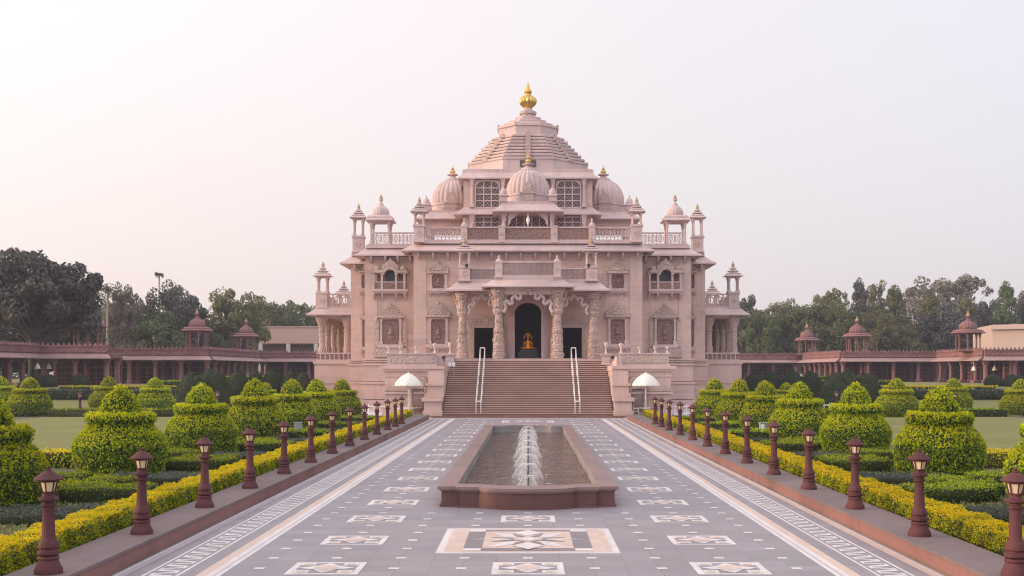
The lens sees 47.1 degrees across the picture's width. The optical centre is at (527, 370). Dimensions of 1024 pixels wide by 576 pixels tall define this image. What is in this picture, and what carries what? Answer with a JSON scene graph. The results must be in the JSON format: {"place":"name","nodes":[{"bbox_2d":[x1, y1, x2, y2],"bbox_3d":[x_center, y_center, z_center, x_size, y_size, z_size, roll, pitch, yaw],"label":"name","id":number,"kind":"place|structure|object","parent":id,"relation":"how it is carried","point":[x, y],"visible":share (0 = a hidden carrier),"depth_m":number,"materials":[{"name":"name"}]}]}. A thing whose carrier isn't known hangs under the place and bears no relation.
{"place":"outdoors","nodes":[
{"label":"outdoors","id":0,"kind":"place"},
{"bbox_2d":[12,379,232,407],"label":"grass slope","id":1,"kind":"structure","parent":0,"point":[65,403],"depth_m":120.21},
{"bbox_2d":[0,296,81,377],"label":"leafy tree","id":2,"kind":"object","parent":1,"relation":"on","point":[14,334],"visible":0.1,"depth_m":172.81,"materials":[{"name":"green plant"}]},
{"bbox_2d":[0,246,103,377],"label":"leafy tree","id":3,"kind":"object","parent":1,"relation":"on","point":[63,291],"visible":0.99,"depth_m":149.94,"materials":[{"name":"green plant"}]},
{"bbox_2d":[56,306,106,344],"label":"leafy tree","id":4,"kind":"object","parent":1,"relation":"on","point":[82,339],"visible":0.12,"depth_m":170.24,"materials":[{"name":"green plant"}]},
{"bbox_2d":[47,388,175,398],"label":"terrace hedge","id":5,"kind":"object","parent":1,"relation":"on","point":[70,393],"visible":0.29,"depth_m":122.55,"materials":[{"name":"green plant"}]},
{"bbox_2d":[102,281,147,348],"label":"leafy tree","id":6,"kind":"object","parent":1,"relation":"on","point":[119,311],"visible":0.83,"depth_m":198.69,"materials":[{"name":"green plant"}]},
{"bbox_2d":[131,306,192,348],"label":"leafy tree","id":7,"kind":"object","parent":1,"relation":"on","point":[155,333],"visible":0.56,"depth_m":197.57,"materials":[{"name":"green plant"}]},
{"bbox_2d":[135,279,212,348],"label":"leafy tree","id":8,"kind":"object","parent":1,"relation":"on","point":[172,301],"visible":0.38,"depth_m":204.58,"materials":[{"name":"green plant"}]},
{"bbox_2d":[201,320,236,368],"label":"leafy tree","id":9,"kind":"object","parent":1,"relation":"on","point":[220,333],"visible":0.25,"depth_m":209.43,"materials":[{"name":"green plant"}]},
{"bbox_2d":[203,286,271,374],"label":"leafy tree","id":10,"kind":"object","parent":1,"relation":"on","point":[232,313],"visible":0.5,"depth_m":214.35,"materials":[{"name":"green plant"}]},
{"bbox_2d":[258,326,318,373],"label":"plain building","id":11,"kind":"structure","parent":1,"relation":"on","point":[295,338],"depth_m":240.00,"materials":[{"name":"beige paint"}]},
{"bbox_2d":[0,416,253,536],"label":"garden bed","id":12,"kind":"object","parent":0,"point":[55,469],"depth_m":42.15,"materials":[{"name":"plant"}]},
{"bbox_2d":[0,399,49,507],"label":"topiary","id":13,"kind":"object","parent":12,"relation":"on","point":[24,463],"visible":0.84,"depth_m":29.65,"materials":[{"name":"green plant"}]},
{"bbox_2d":[6,377,53,416],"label":"topiary","id":14,"kind":"object","parent":12,"relation":"on","point":[32,397],"visible":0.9,"depth_m":90.99,"materials":[{"name":"green plant"}]},
{"bbox_2d":[0,502,102,526],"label":"mondo border","id":15,"kind":"object","parent":12,"relation":"on","point":[13,514],"visible":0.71,"depth_m":27.30,"materials":[{"name":"green plant"}]},
{"bbox_2d":[38,447,76,468],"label":"golden hedge","id":16,"kind":"object","parent":12,"relation":"on","point":[56,458],"visible":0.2,"depth_m":42.65,"materials":[{"name":"yellow plant"}]},
{"bbox_2d":[15,408,172,451],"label":"lawn","id":17,"kind":"structure","parent":12,"relation":"on","point":[56,432],"depth_m":70.68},
{"bbox_2d":[87,376,124,407],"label":"topiary","id":18,"kind":"object","parent":12,"relation":"on","point":[103,388],"visible":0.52,"depth_m":104.93,"materials":[{"name":"green plant"}]},
{"bbox_2d":[55,469,157,504],"bbox_3d":[-12.440,3.275,33.987,2.988,0.626,7.143,0,0,-29],"label":"box hedge","id":19,"kind":"object","parent":12,"relation":"on","point":[78,486],"visible":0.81,"depth_m":31.52,"materials":[{"name":"green plant"}]},
{"bbox_2d":[47,407,174,416],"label":"terrace hedge","id":20,"kind":"object","parent":12,"relation":"on","point":[79,412],"visible":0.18,"depth_m":90.45,"materials":[{"name":"green plant"}]},
{"bbox_2d":[71,384,168,477],"bbox_3d":[-13.784,2.039,39.702,3.172,3.221,3.160,0,0,37],"label":"topiary","id":21,"kind":"object","parent":12,"relation":"on","point":[117,433],"visible":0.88,"depth_m":38.76,"materials":[{"name":"green plant"}]},
{"bbox_2d":[107,470,200,485],"bbox_3d":[-11.795,3.366,36.963,3.257,0.446,1.936,0,0,0],"label":"mondo border","id":22,"kind":"object","parent":12,"relation":"on","point":[161,478],"visible":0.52,"depth_m":36.53,"materials":[{"name":"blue plant"}]},
{"bbox_2d":[137,377,176,409],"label":"topiary","id":23,"kind":"object","parent":12,"relation":"on","point":[155,393],"visible":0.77,"depth_m":96.98,"materials":[{"name":"green plant"}]},
{"bbox_2d":[175,371,204,402],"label":"clipped bush","id":24,"kind":"object","parent":12,"relation":"on","point":[183,389],"visible":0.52,"depth_m":104.07,"materials":[{"name":"green plant"}]},
{"bbox_2d":[164,382,238,453],"bbox_3d":[-13.825,2.059,49.695,3.131,3.182,3.122,0,0,4],"label":"topiary","id":25,"kind":"object","parent":12,"relation":"on","point":[199,413],"visible":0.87,"depth_m":48.79,"materials":[{"name":"green plant"}]},
{"bbox_2d":[163,447,243,472],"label":"box hedge","id":26,"kind":"object","parent":12,"relation":"on","point":[183,459],"visible":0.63,"depth_m":40.89,"materials":[{"name":"green plant"}]},
{"bbox_2d":[0,409,412,575],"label":"golden hedge","id":27,"kind":"object","parent":12,"relation":"on","point":[18,551],"visible":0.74,"depth_m":27.12,"materials":[{"name":"yellow plant"}]},
{"bbox_2d":[203,370,232,406],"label":"clipped bush","id":28,"kind":"object","parent":12,"relation":"on","point":[216,381],"visible":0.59,"depth_m":105.25,"materials":[{"name":"green plant"}]},
{"bbox_2d":[227,378,286,438],"bbox_3d":[-13.840,1.990,59.404,3.281,3.364,3.277,0,0,23],"label":"topiary","id":29,"kind":"object","parent":12,"relation":"on","point":[255,407],"visible":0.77,"depth_m":58.45,"materials":[{"name":"green plant"}]},
{"bbox_2d":[236,436,295,452],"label":"box hedge","id":30,"kind":"object","parent":12,"relation":"on","point":[267,443],"visible":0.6,"depth_m":50.67,"materials":[{"name":"green plant"}]},
{"bbox_2d":[272,379,318,428],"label":"topiary","id":31,"kind":"object","parent":12,"relation":"on","point":[296,403],"visible":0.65,"depth_m":67.49,"materials":[{"name":"green plant"}]},
{"bbox_2d":[303,378,341,421],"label":"topiary","id":32,"kind":"object","parent":12,"relation":"on","point":[324,401],"visible":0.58,"depth_m":76.56,"materials":[{"name":"green plant"}]},
{"bbox_2d":[328,378,361,415],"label":"topiary","id":33,"kind":"object","parent":12,"relation":"on","point":[345,397],"visible":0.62,"depth_m":86.70,"materials":[{"name":"green plant"}]},
{"bbox_2d":[0,438,1023,536],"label":"ground cover","id":34,"kind":"object","parent":12,"relation":"on","point":[13,527],"visible":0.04,"depth_m":30.76,"materials":[{"name":"green plant"}]},
{"bbox_2d":[0,0,1023,376],"label":"sky","id":35,"kind":"structure","parent":0,"point":[822,146],"materials":[{"name":"white"}]},
{"bbox_2d":[306,83,749,417],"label":"temple","id":36,"kind":"structure","parent":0,"point":[508,288],"depth_m":114.00,"materials":[{"name":"stone"}]},
{"bbox_2d":[407,375,427,409],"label":"lattice window","id":37,"kind":"structure","parent":36,"relation":"in","point":[417,398],"depth_m":97.30,"materials":[{"name":"stone"}]},
{"bbox_2d":[474,180,499,207],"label":"lattice window","id":38,"kind":"structure","parent":36,"relation":"in","point":[487,192],"depth_m":122.76,"materials":[{"name":"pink stone"}]},
{"bbox_2d":[508,215,547,226],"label":"lattice window","id":39,"kind":"structure","parent":36,"relation":"in","point":[519,220],"depth_m":122.32,"materials":[{"name":"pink stone"}]},
{"bbox_2d":[556,180,581,207],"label":"lattice window","id":40,"kind":"structure","parent":36,"relation":"in","point":[568,192],"depth_m":122.76,"materials":[{"name":"pink stone"}]},
{"bbox_2d":[113,418,942,575],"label":"plaza paving","id":41,"kind":"structure","parent":0,"point":[378,510],"depth_m":28.07,"materials":[{"name":"grey stone"}]},
{"bbox_2d":[437,425,618,509],"bbox_3d":[0.000,3.527,51.075,5.060,0.605,38.370,0,0,0],"label":"fountain basin","id":42,"kind":"object","parent":41,"relation":"on","point":[456,491],"visible":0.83,"depth_m":32.75,"materials":[{"name":"stone"}]},
{"bbox_2d":[464,432,591,485],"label":"water","id":43,"kind":"structure","parent":42,"relation":"in","point":[559,463],"depth_m":46.51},
{"bbox_2d":[744,379,1010,407],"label":"grass slope","id":44,"kind":"structure","parent":0,"point":[984,403],"depth_m":123.01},
{"bbox_2d":[737,293,762,353],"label":"leafy tree","id":45,"kind":"object","parent":44,"relation":"on","point":[746,306],"visible":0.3,"depth_m":253.55,"materials":[{"name":"green plant"}]},
{"bbox_2d":[737,308,792,353],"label":"leafy tree","id":46,"kind":"object","parent":44,"relation":"on","point":[767,340],"visible":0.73,"depth_m":247.56,"materials":[{"name":"green plant"}]},
{"bbox_2d":[779,299,835,371],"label":"leafy tree","id":47,"kind":"object","parent":44,"relation":"on","point":[794,326],"visible":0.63,"depth_m":247.35,"materials":[{"name":"green plant"}]},
{"bbox_2d":[806,298,866,372],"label":"leafy tree","id":48,"kind":"object","parent":44,"relation":"on","point":[841,322],"visible":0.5,"depth_m":244.65,"materials":[{"name":"green plant"}]},
{"bbox_2d":[844,277,873,333],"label":"leafy tree","id":49,"kind":"object","parent":44,"relation":"on","point":[860,293],"visible":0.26,"depth_m":261.07,"materials":[{"name":"green plant"}]},
{"bbox_2d":[842,309,902,351],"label":"leafy tree","id":50,"kind":"object","parent":44,"relation":"on","point":[879,328],"visible":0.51,"depth_m":242.58,"materials":[{"name":"green plant"}]},
{"bbox_2d":[882,284,911,349],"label":"leafy tree","id":51,"kind":"object","parent":44,"relation":"on","point":[895,299],"visible":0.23,"depth_m":256.78,"materials":[{"name":"green plant"}]},
{"bbox_2d":[879,323,927,351],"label":"leafy tree","id":52,"kind":"object","parent":44,"relation":"on","point":[908,336],"visible":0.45,"depth_m":242.12,"materials":[{"name":"green plant"}]},
{"bbox_2d":[914,292,958,376],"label":"leafy tree","id":53,"kind":"object","parent":44,"relation":"on","point":[930,303],"visible":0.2,"depth_m":252.74,"materials":[{"name":"green plant"}]},
{"bbox_2d":[906,304,983,379],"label":"leafy tree","id":54,"kind":"object","parent":44,"relation":"on","point":[946,320],"visible":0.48,"depth_m":247.83,"materials":[{"name":"green plant"}]},
{"bbox_2d":[912,388,1004,398],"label":"terrace hedge","id":55,"kind":"object","parent":44,"relation":"on","point":[921,393],"visible":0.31,"depth_m":122.55,"materials":[{"name":"green plant"}]},
{"bbox_2d":[991,280,1019,324],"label":"leafy tree","id":56,"kind":"object","parent":44,"relation":"on","point":[1004,313],"visible":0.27,"depth_m":247.14,"materials":[{"name":"green plant"}]},
{"bbox_2d":[799,415,1023,528],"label":"garden bed","id":57,"kind":"object","parent":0,"point":[994,469],"depth_m":42.15,"materials":[{"name":"plant"}]},
{"bbox_2d":[693,377,727,415],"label":"topiary","id":58,"kind":"object","parent":57,"relation":"on","point":[710,396],"visible":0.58,"depth_m":86.67,"materials":[{"name":"green plant"}]},
{"bbox_2d":[714,378,753,421],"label":"topiary","id":59,"kind":"object","parent":57,"relation":"on","point":[732,402],"visible":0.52,"depth_m":76.52,"materials":[{"name":"green plant"}]},
{"bbox_2d":[739,380,785,427],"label":"topiary","id":60,"kind":"object","parent":57,"relation":"on","point":[760,406],"visible":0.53,"depth_m":67.53,"materials":[{"name":"green plant"}]},
{"bbox_2d":[760,435,821,451],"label":"box hedge","id":61,"kind":"object","parent":57,"relation":"on","point":[791,445],"visible":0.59,"depth_m":50.73,"materials":[{"name":"green plant"}]},
{"bbox_2d":[767,381,827,439],"bbox_3d":[13.760,2.071,59.401,3.291,3.188,3.295,0,0,17],"label":"topiary","id":62,"kind":"object","parent":57,"relation":"on","point":[798,411],"visible":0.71,"depth_m":58.41,"materials":[{"name":"green plant"}]},
{"bbox_2d":[643,409,1023,555],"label":"golden hedge","id":63,"kind":"object","parent":57,"relation":"on","point":[976,529],"visible":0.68,"depth_m":29.51,"materials":[{"name":"yellow plant"}]},
{"bbox_2d":[818,371,852,408],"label":"clipped bush","id":64,"kind":"object","parent":57,"relation":"on","point":[839,382],"visible":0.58,"depth_m":104.11,"materials":[{"name":"green plant"}]},
{"bbox_2d":[814,446,896,472],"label":"box hedge","id":65,"kind":"object","parent":57,"relation":"on","point":[875,460],"visible":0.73,"depth_m":41.02,"materials":[{"name":"green plant"}]},
{"bbox_2d":[819,381,892,453],"bbox_3d":[13.879,2.044,49.700,3.039,3.210,3.050,0,0,13],"label":"topiary","id":66,"kind":"object","parent":57,"relation":"on","point":[855,411],"visible":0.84,"depth_m":48.82,"materials":[{"name":"green plant"}]},
{"bbox_2d":[851,373,881,402],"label":"clipped bush","id":67,"kind":"object","parent":57,"relation":"on","point":[871,385],"visible":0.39,"depth_m":104.95,"materials":[{"name":"green plant"}]},
{"bbox_2d":[874,378,919,416],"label":"topiary","id":68,"kind":"object","parent":57,"relation":"on","point":[896,398],"visible":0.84,"depth_m":89.90,"materials":[{"name":"green plant"}]},
{"bbox_2d":[859,470,954,485],"bbox_3d":[11.805,3.362,36.959,3.225,0.438,1.949,0,0,0],"label":"mondo border","id":69,"kind":"object","parent":57,"relation":"on","point":[890,478],"visible":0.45,"depth_m":36.45,"materials":[{"name":"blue plant"}]},
{"bbox_2d":[823,407,1008,416],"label":"terrace hedge","id":70,"kind":"object","parent":57,"relation":"on","point":[990,412],"visible":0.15,"depth_m":90.45,"materials":[{"name":"green plant"}]},
{"bbox_2d":[892,385,987,477],"bbox_3d":[13.925,2.054,39.699,3.076,3.193,3.067,0,0,-14],"label":"topiary","id":71,"kind":"object","parent":57,"relation":"on","point":[942,433],"visible":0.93,"depth_m":38.77,"materials":[{"name":"green plant"}]},
{"bbox_2d":[899,469,1006,504],"bbox_3d":[12.485,3.289,33.988,2.976,0.595,7.194,0,0,29],"label":"box hedge","id":72,"kind":"object","parent":57,"relation":"on","point":[975,487],"visible":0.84,"depth_m":31.59,"materials":[{"name":"green plant"}]},
{"bbox_2d":[941,378,972,408],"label":"topiary","id":73,"kind":"object","parent":57,"relation":"on","point":[964,399],"visible":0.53,"depth_m":104.97,"materials":[{"name":"green plant"}]},
{"bbox_2d":[955,502,1023,524],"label":"mondo border","id":74,"kind":"object","parent":57,"relation":"on","point":[1001,513],"visible":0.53,"depth_m":27.41,"materials":[{"name":"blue plant"}]},
{"bbox_2d":[984,446,1013,467],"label":"golden hedge","id":75,"kind":"object","parent":57,"relation":"on","point":[996,458],"visible":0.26,"depth_m":42.65,"materials":[{"name":"yellow plant"}]},
{"bbox_2d":[998,378,1023,414],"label":"topiary","id":76,"kind":"object","parent":57,"relation":"on","point":[1012,400],"visible":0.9,"depth_m":94.21,"materials":[{"name":"green plant"}]},
{"bbox_2d":[1003,422,1023,505],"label":"topiary","id":77,"kind":"object","parent":57,"relation":"on","point":[1016,459],"visible":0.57,"depth_m":30.25,"materials":[{"name":"green plant"}]},
{"label":"ground","id":78,"kind":"structure","parent":0,"visible":0},
{"bbox_2d":[0,340,44,387],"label":"arcade","id":79,"kind":"object","parent":78,"relation":"on","point":[10,352],"visible":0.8,"depth_m":143.51,"materials":[{"name":"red stone"}]},
{"bbox_2d":[31,301,122,385],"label":"arcade","id":80,"kind":"object","parent":78,"relation":"on","point":[96,364],"visible":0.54,"depth_m":152.91,"materials":[{"name":"red stone"}]},
{"bbox_2d":[108,310,218,383],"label":"arcade","id":81,"kind":"object","parent":78,"relation":"on","point":[141,365],"visible":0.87,"depth_m":171.70,"materials":[{"name":"red stone"}]},
{"bbox_2d":[4,415,428,575],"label":"kerb","id":82,"kind":"structure","parent":78,"relation":"on","point":[114,553],"depth_m":27.60,"materials":[{"name":"stone"}]},
{"bbox_2d":[33,466,63,574],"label":"lamp post","id":83,"kind":"object","parent":82,"relation":"on","point":[48,551],"visible":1,"depth_m":19.77,"materials":[{"name":"stone"}]},
{"bbox_2d":[130,447,153,534],"bbox_3d":[-8.120,2.521,24.670,0.489,1.814,0.489,0,0,0],"label":"lamp post","id":84,"kind":"object","parent":82,"relation":"on","point":[141,511],"visible":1,"depth_m":24.57,"materials":[{"name":"stone"}]},
{"bbox_2d":[195,435,214,507],"bbox_3d":[-8.120,2.521,29.470,0.489,1.814,0.489,0,0,0],"label":"lamp post","id":85,"kind":"object","parent":82,"relation":"on","point":[204,493],"visible":1,"depth_m":29.37,"materials":[{"name":"stone"}]},
{"bbox_2d":[241,426,257,488],"bbox_3d":[-8.120,2.521,34.270,0.489,1.814,0.489,0,0,0],"label":"lamp post","id":86,"kind":"object","parent":82,"relation":"on","point":[250,433],"visible":1,"depth_m":34.17,"materials":[{"name":"stone"}]},
{"bbox_2d":[277,419,290,473],"bbox_3d":[-8.120,2.521,39.070,0.489,1.814,0.489,0,0,0],"label":"lamp post","id":87,"kind":"object","parent":82,"relation":"on","point":[284,462],"visible":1,"depth_m":38.96,"materials":[{"name":"stone"}]},
{"bbox_2d":[304,414,316,462],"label":"lamp post","id":88,"kind":"object","parent":82,"relation":"on","point":[310,449],"visible":1,"depth_m":43.77,"materials":[{"name":"stone"}]},
{"bbox_2d":[172,318,265,379],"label":"arcade","id":89,"kind":"object","parent":78,"relation":"on","point":[227,357],"visible":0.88,"depth_m":190.63,"materials":[{"name":"red stone"}]},
{"bbox_2d":[243,295,289,365],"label":"leafy tree","id":90,"kind":"object","parent":78,"relation":"on","point":[269,320],"visible":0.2,"depth_m":259.84,"materials":[{"name":"green plant"}]},
{"bbox_2d":[260,350,317,380],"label":"arcade","id":91,"kind":"object","parent":78,"relation":"on","point":[281,363],"visible":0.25,"depth_m":204.93,"materials":[{"name":"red stone"}]},
{"bbox_2d":[268,300,315,325],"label":"leafy tree","id":92,"kind":"object","parent":78,"relation":"on","point":[293,319],"visible":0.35,"depth_m":259.70,"materials":[{"name":"green plant"}]},
{"bbox_2d":[740,324,819,379],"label":"arcade","id":93,"kind":"object","parent":78,"relation":"on","point":[762,364],"visible":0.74,"depth_m":229.80,"materials":[{"name":"red stone"}]},
{"bbox_2d":[627,415,1005,575],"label":"kerb","id":94,"kind":"structure","parent":78,"relation":"on","point":[941,553],"depth_m":27.64,"materials":[{"name":"stone"}]},
{"bbox_2d":[741,414,752,462],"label":"lamp post","id":95,"kind":"object","parent":94,"relation":"on","point":[746,450],"visible":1,"depth_m":43.47,"materials":[{"name":"stone"}]},
{"bbox_2d":[767,420,780,474],"bbox_3d":[8.130,2.521,38.770,0.489,1.814,0.489,0,0,0],"label":"lamp post","id":96,"kind":"object","parent":94,"relation":"on","point":[774,463],"visible":1,"depth_m":38.66,"materials":[{"name":"stone"}]},
{"bbox_2d":[800,426,816,489],"bbox_3d":[8.130,2.521,33.970,0.489,1.814,0.489,0,0,0],"label":"lamp post","id":97,"kind":"object","parent":94,"relation":"on","point":[808,476],"visible":1,"depth_m":33.87,"materials":[{"name":"stone"}]},
{"bbox_2d":[845,436,864,509],"bbox_3d":[8.130,2.521,29.170,0.489,1.814,0.489,0,0,0],"label":"lamp post","id":98,"kind":"object","parent":94,"relation":"on","point":[854,494],"visible":1,"depth_m":29.07,"materials":[{"name":"stone"}]},
{"bbox_2d":[907,448,931,536],"bbox_3d":[8.130,2.521,24.370,0.489,1.814,0.489,0,0,0],"label":"lamp post","id":99,"kind":"object","parent":94,"relation":"on","point":[919,518],"visible":1,"depth_m":24.27,"materials":[{"name":"stone"}]},
{"bbox_2d":[1000,467,1023,575],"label":"lamp post","id":100,"kind":"object","parent":94,"relation":"on","point":[1014,544],"visible":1,"depth_m":19.48,"materials":[{"name":"stone"}]},
{"bbox_2d":[797,350,871,376],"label":"arcade","id":101,"kind":"object","parent":78,"relation":"on","point":[824,359],"visible":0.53,"depth_m":212.55,"materials":[{"name":"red stone"}]},
{"bbox_2d":[861,279,889,317],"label":"leafy tree","id":102,"kind":"object","parent":78,"relation":"on","point":[874,292],"visible":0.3,"depth_m":273.48,"materials":[{"name":"green plant"}]},
{"bbox_2d":[834,317,946,381],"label":"arcade","id":103,"kind":"object","parent":78,"relation":"on","point":[911,366],"visible":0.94,"depth_m":201.96,"materials":[{"name":"red stone"}]},
{"bbox_2d":[896,276,975,331],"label":"leafy tree","id":104,"kind":"object","parent":78,"relation":"on","point":[914,293],"visible":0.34,"depth_m":296.19,"materials":[{"name":"green plant"}]},
{"bbox_2d":[884,408,1023,451],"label":"lawn","id":105,"kind":"structure","parent":78,"relation":"on","point":[999,432],"depth_m":70.68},
{"bbox_2d":[932,273,995,316],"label":"leafy tree","id":106,"kind":"object","parent":78,"relation":"on","point":[963,280],"visible":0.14,"depth_m":298.18,"materials":[{"name":"green plant"}]},
{"bbox_2d":[930,347,1018,382],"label":"arcade","id":107,"kind":"object","parent":78,"relation":"on","point":[951,357],"visible":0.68,"depth_m":188.36,"materials":[{"name":"red stone"}]},
{"bbox_2d":[959,298,1001,325],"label":"leafy tree","id":108,"kind":"object","parent":78,"relation":"on","point":[982,316],"visible":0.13,"depth_m":267.72,"materials":[{"name":"green plant"}]},
{"bbox_2d":[950,312,1023,382],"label":"arcade","id":109,"kind":"object","parent":78,"relation":"on","point":[968,327],"visible":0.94,"depth_m":182.04,"materials":[{"name":"red stone"}]},
{"bbox_2d":[973,324,1023,348],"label":"plain building","id":110,"kind":"structure","parent":78,"relation":"on","point":[1008,336],"depth_m":213.88,"materials":[{"name":"beige paint"}]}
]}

